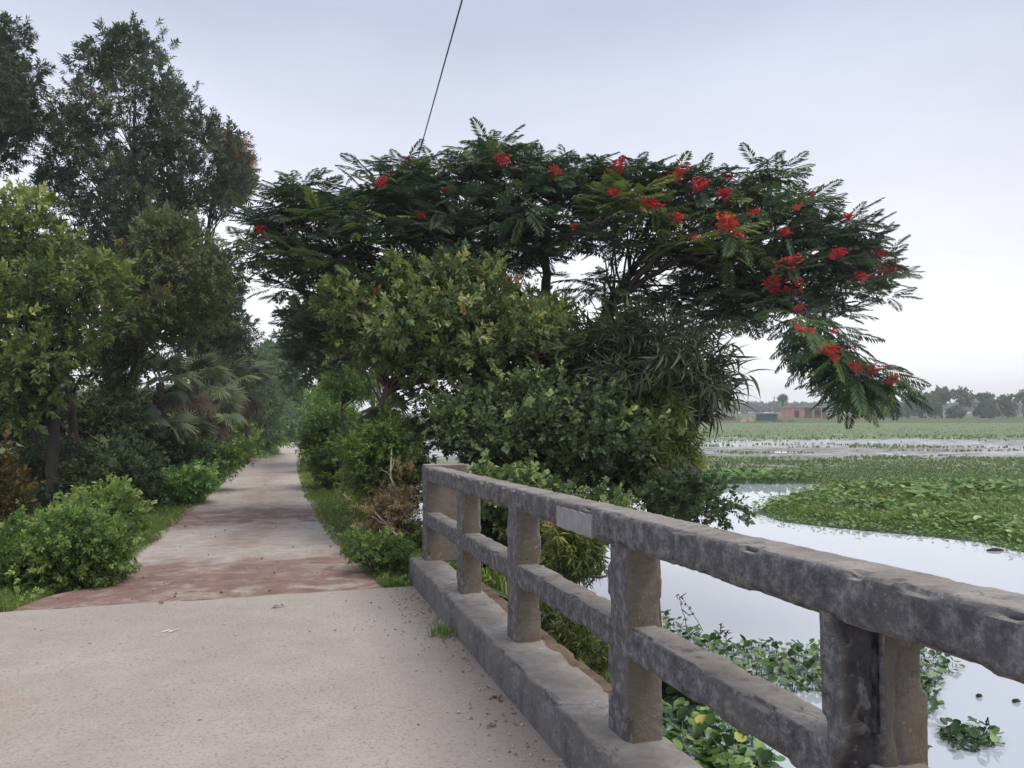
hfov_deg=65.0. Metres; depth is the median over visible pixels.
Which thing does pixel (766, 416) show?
net shed
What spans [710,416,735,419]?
brick wall
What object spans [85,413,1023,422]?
field
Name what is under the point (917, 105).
sky
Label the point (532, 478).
shrub
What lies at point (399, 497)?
dry weeds
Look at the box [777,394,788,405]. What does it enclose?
palmyra palm
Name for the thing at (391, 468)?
dead branch
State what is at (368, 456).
tangled shrub
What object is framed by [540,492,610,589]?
hanging plant
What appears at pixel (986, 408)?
tree
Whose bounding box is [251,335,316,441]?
roadside tree
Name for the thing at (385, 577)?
verge weeds
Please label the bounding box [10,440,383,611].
road
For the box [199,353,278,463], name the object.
fan palm
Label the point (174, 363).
fan palm
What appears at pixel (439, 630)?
grass tuft
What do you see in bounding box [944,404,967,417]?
tree
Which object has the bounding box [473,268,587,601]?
guava shrub
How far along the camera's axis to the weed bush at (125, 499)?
10.51 m
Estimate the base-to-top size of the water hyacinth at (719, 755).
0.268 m
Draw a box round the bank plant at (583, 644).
[539,604,610,682]
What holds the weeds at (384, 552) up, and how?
on the ground at (504, 595)
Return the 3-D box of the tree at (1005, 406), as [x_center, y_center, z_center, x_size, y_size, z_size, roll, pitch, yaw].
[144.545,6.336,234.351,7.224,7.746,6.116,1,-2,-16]
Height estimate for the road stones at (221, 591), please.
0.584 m
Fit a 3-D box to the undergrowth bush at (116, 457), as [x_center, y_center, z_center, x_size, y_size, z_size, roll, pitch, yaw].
[-8.506,2.050,15.396,4.618,2.465,3.271,0,-2,11]
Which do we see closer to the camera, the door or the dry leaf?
the dry leaf
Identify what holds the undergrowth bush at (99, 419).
on the ground at (504, 595)
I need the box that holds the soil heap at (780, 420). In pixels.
[773,419,793,421]
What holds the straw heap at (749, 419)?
on the field
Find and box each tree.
[0,9,62,177]
[0,177,149,508]
[19,9,261,345]
[63,196,254,439]
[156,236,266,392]
[199,328,299,457]
[200,116,934,578]
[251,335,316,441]
[268,288,385,398]
[541,290,774,450]
[880,400,904,417]
[901,390,943,417]
[931,385,950,416]
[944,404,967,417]
[948,386,976,417]
[972,397,1004,417]
[974,392,995,417]
[996,393,1018,417]
[1012,389,1023,417]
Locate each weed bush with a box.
[0,494,142,594]
[49,472,157,544]
[138,458,224,508]
[168,432,267,485]
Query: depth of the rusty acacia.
28.72 m
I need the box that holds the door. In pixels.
[794,410,798,417]
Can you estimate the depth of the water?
12.98 m
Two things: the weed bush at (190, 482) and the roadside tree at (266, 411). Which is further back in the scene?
the roadside tree at (266, 411)
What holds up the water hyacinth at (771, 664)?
on the water
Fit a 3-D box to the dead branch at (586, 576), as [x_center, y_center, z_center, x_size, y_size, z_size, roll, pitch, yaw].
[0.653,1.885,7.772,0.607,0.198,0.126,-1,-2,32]
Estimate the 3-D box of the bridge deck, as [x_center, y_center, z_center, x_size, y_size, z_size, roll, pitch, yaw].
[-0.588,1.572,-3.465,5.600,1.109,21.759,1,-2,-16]
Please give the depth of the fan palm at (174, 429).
19.43 m
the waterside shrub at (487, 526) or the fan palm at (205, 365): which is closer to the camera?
the waterside shrub at (487, 526)
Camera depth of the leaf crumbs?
5.50 m
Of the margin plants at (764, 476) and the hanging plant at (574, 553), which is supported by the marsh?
the margin plants at (764, 476)
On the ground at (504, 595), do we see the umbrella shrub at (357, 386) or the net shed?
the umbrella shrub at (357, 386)
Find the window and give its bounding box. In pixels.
[815,410,820,414]
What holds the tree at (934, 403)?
on the field
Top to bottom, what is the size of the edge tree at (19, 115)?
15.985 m
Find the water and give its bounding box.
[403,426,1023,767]
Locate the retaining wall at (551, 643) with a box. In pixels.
[481,582,611,692]
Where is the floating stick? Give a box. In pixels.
[986,548,1003,550]
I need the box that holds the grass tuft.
[425,611,456,641]
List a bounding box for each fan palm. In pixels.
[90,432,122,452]
[128,349,203,426]
[132,399,198,467]
[152,349,236,437]
[163,407,219,440]
[183,380,249,476]
[188,351,263,440]
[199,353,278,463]
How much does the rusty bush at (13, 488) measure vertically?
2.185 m
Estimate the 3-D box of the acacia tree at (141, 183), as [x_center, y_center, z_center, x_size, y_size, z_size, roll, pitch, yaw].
[-12.416,-4.334,26.886,8.474,16.308,6.135,-1,-2,23]
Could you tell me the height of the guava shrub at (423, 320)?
4.622 m
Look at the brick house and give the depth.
237.04 m
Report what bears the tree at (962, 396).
on the field
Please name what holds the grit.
on the bridge deck
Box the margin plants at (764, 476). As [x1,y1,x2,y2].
[692,467,820,483]
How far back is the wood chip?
3.60 m
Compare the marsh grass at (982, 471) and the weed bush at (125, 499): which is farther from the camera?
the marsh grass at (982, 471)
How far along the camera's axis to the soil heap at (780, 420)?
202.67 m
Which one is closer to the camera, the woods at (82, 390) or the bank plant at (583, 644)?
the bank plant at (583, 644)
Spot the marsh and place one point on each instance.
(834, 451)
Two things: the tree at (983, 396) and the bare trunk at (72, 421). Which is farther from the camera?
the tree at (983, 396)
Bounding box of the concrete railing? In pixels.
[409,463,1023,767]
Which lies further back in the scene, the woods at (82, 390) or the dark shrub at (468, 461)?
the woods at (82, 390)
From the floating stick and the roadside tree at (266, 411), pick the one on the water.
the floating stick
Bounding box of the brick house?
[780,406,826,417]
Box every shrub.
[278,376,365,461]
[288,393,366,489]
[307,237,595,420]
[307,363,383,497]
[318,395,439,533]
[354,390,429,531]
[395,363,589,465]
[414,356,690,564]
[416,472,552,574]
[459,448,645,567]
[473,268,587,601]
[609,371,711,626]
[633,462,757,530]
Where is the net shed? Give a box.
[754,413,778,420]
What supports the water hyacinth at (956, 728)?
on the water
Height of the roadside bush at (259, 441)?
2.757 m
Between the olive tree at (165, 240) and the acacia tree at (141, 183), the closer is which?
the olive tree at (165, 240)
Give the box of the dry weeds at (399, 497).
[340,454,422,546]
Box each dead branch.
[372,508,406,546]
[381,449,396,489]
[550,567,606,588]
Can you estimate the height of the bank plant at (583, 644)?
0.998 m
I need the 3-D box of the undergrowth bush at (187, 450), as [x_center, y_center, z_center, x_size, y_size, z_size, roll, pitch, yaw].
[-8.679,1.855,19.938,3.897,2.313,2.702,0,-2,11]
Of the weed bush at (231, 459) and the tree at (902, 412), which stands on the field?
the tree at (902, 412)
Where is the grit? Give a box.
[1,590,558,767]
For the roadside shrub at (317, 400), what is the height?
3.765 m
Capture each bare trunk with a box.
[31,374,91,446]
[59,333,119,461]
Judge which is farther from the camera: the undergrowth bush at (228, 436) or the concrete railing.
the undergrowth bush at (228, 436)
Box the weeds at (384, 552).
[333,522,420,576]
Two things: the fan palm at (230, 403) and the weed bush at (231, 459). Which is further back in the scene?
the fan palm at (230, 403)
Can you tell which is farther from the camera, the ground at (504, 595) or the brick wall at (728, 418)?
the brick wall at (728, 418)
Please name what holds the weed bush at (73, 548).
on the ground at (504, 595)
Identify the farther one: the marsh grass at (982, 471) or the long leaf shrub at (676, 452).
the marsh grass at (982, 471)
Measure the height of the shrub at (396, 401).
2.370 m
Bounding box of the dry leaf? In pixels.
[492,694,503,701]
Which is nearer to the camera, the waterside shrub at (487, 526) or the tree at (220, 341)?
the waterside shrub at (487, 526)
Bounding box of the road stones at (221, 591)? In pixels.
[30,475,375,604]
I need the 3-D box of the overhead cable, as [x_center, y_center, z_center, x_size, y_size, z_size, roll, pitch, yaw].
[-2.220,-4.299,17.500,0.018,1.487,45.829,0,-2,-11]
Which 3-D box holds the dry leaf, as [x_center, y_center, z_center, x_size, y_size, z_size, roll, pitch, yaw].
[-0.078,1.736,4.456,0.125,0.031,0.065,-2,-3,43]
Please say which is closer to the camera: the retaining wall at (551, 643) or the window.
the retaining wall at (551, 643)
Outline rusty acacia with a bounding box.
[191,126,262,382]
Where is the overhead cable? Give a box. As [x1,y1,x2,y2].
[418,0,462,157]
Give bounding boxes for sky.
[0,0,1023,412]
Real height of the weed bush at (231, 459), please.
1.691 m
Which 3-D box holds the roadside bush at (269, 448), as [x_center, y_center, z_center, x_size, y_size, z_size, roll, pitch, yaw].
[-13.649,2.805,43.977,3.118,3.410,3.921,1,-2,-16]
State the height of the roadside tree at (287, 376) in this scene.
7.919 m
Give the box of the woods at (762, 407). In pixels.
[708,398,1023,413]
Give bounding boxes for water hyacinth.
[660,682,785,767]
[661,593,821,692]
[919,648,964,713]
[936,716,1005,751]
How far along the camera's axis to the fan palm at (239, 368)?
29.82 m
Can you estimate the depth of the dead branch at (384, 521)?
9.80 m
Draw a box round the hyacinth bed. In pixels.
[735,473,1023,552]
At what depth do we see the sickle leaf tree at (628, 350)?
10.74 m
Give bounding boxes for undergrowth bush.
[0,388,161,450]
[6,428,177,526]
[79,400,239,453]
[96,414,233,474]
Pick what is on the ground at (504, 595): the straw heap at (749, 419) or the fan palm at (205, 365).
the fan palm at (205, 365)
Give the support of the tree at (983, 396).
on the field
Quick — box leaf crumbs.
[334,588,559,766]
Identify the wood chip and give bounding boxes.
[544,758,562,761]
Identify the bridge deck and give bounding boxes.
[0,586,567,767]
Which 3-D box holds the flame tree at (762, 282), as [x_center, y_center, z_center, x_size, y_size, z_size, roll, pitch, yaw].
[0.859,-0.186,13.145,11.859,8.258,5.788,0,-2,7]
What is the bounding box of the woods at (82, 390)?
[61,384,305,417]
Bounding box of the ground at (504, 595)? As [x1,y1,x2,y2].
[0,428,604,643]
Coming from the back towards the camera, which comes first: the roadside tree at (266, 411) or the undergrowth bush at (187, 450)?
the roadside tree at (266, 411)
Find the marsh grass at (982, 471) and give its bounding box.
[687,422,1023,483]
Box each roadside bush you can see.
[220,417,271,458]
[256,415,291,455]
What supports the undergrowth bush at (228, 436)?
on the ground at (504, 595)
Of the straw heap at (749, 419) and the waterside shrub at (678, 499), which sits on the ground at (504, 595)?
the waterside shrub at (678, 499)
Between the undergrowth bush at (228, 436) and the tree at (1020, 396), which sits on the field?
the tree at (1020, 396)
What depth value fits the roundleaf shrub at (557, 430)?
9.99 m
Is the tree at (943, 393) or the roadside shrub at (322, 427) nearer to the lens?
the roadside shrub at (322, 427)
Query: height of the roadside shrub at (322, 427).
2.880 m
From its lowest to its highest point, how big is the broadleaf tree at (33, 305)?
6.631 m
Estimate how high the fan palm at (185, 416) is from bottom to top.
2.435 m
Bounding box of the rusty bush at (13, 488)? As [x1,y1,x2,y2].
[0,427,45,522]
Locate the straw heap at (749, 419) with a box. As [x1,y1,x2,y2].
[740,417,754,421]
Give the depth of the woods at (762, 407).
524.22 m
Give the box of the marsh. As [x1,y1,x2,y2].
[290,423,1023,495]
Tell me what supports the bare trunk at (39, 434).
on the ground at (504, 595)
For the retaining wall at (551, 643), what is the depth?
5.62 m
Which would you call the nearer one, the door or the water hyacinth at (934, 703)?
the water hyacinth at (934, 703)
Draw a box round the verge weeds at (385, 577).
[0,449,546,606]

